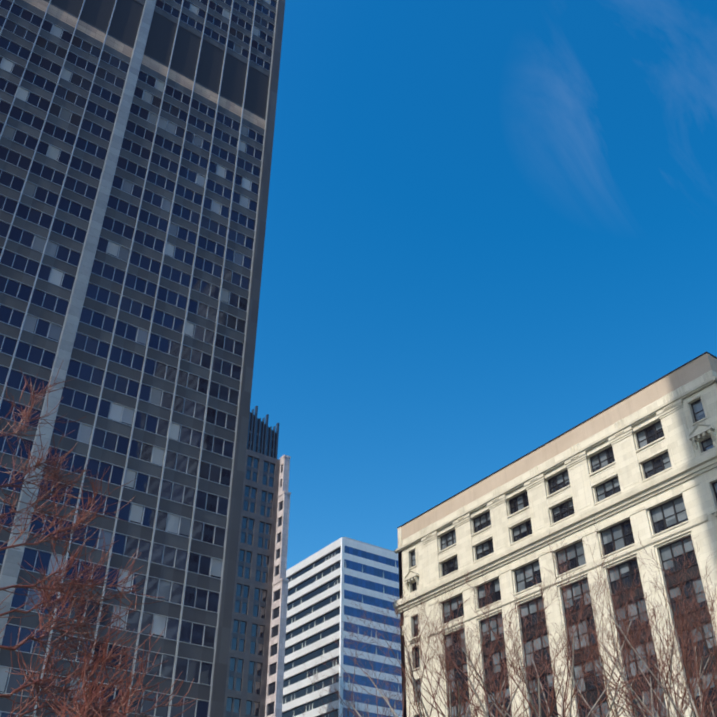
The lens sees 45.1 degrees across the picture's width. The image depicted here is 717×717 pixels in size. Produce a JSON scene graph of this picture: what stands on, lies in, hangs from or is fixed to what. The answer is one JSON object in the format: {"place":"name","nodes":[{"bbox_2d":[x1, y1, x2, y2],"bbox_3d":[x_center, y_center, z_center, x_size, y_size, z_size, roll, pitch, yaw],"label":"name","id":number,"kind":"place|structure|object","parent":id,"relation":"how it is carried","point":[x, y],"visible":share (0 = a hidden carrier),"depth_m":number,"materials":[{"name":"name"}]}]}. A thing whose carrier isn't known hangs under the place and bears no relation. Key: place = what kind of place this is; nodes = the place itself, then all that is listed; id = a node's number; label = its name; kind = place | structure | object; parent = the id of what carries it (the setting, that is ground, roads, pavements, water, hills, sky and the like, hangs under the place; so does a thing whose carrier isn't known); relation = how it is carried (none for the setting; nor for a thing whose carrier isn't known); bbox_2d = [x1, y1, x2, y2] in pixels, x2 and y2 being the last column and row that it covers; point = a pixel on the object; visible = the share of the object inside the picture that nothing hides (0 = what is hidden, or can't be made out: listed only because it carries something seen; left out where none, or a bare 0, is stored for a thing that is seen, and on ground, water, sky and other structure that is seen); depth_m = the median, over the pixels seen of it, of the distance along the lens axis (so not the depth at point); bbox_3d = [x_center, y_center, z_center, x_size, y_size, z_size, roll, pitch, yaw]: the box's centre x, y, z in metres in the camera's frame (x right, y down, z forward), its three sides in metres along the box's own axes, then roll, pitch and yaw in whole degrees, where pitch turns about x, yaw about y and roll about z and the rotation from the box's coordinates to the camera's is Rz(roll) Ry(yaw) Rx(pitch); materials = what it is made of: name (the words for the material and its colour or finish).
{"place":"outdoors","nodes":[
{"label":"outdoors","id":0,"kind":"place"},
{"bbox_2d":[250,0,716,578],"label":"sky","id":1,"kind":"structure","parent":0,"point":[491,225],"materials":[{"name":"blue"}]},
{"label":"ground surface","id":2,"kind":"structure","parent":0,"visible":0},
{"bbox_2d":[0,361,197,716],"bbox_3d":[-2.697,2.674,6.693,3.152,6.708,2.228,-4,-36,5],"label":"tree","id":3,"kind":"object","parent":2,"relation":"on","point":[87,668],"visible":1,"depth_m":7.00,"materials":[{"name":"red plant"}]},
{"bbox_2d":[0,0,284,716],"bbox_3d":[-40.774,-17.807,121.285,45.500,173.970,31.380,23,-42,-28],"label":"skyscraper","id":4,"kind":"structure","parent":2,"relation":"on","point":[136,141],"depth_m":101.69,"materials":[{"name":"grey metal"}]},
{"bbox_2d":[223,406,290,716],"bbox_3d":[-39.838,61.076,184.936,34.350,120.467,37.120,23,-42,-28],"label":"granite tower","id":5,"kind":"structure","parent":2,"relation":"on","point":[255,674],"depth_m":187.20,"materials":[{"name":"grey stone"}]},
{"bbox_2d":[282,537,402,716],"bbox_3d":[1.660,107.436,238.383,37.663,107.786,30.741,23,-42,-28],"label":"striped office block","id":6,"kind":"structure","parent":2,"relation":"on","point":[328,584],"depth_m":242.78,"materials":[{"name":"concrete"}]},
{"bbox_2d":[284,659,413,716],"bbox_3d":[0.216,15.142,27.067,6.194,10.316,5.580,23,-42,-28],"label":"tree","id":7,"kind":"object","parent":2,"relation":"on","point":[352,700],"visible":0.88,"depth_m":28.35,"materials":[{"name":"brown plant"}]},
{"bbox_2d":[307,569,552,716],"bbox_3d":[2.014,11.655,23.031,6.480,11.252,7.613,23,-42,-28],"label":"tree","id":8,"kind":"object","parent":2,"relation":"on","point":[449,691],"visible":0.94,"depth_m":23.87,"materials":[{"name":"brown plant"}]},
{"bbox_2d":[393,351,716,716],"bbox_3d":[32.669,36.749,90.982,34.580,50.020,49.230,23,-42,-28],"label":"limestone block","id":9,"kind":"structure","parent":2,"relation":"on","point":[642,461],"depth_m":86.84,"materials":[{"name":"beige stone"}]},
{"bbox_2d":[416,534,705,716],"bbox_3d":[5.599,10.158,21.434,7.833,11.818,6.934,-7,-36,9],"label":"tree","id":10,"kind":"object","parent":2,"relation":"on","point":[533,708],"visible":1,"depth_m":21.91,"materials":[{"name":"brown plant"}]},
{"bbox_2d":[498,533,716,716],"bbox_3d":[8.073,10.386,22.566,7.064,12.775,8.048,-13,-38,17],"label":"tree","id":11,"kind":"object","parent":2,"relation":"on","point":[695,686],"visible":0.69,"depth_m":23.46,"materials":[{"name":"brown plant"}]},
{"bbox_2d":[552,518,716,716],"bbox_3d":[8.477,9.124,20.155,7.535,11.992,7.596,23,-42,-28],"label":"tree","id":12,"kind":"object","parent":2,"relation":"on","point":[671,698],"visible":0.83,"depth_m":22.39,"materials":[{"name":"brown plant"}]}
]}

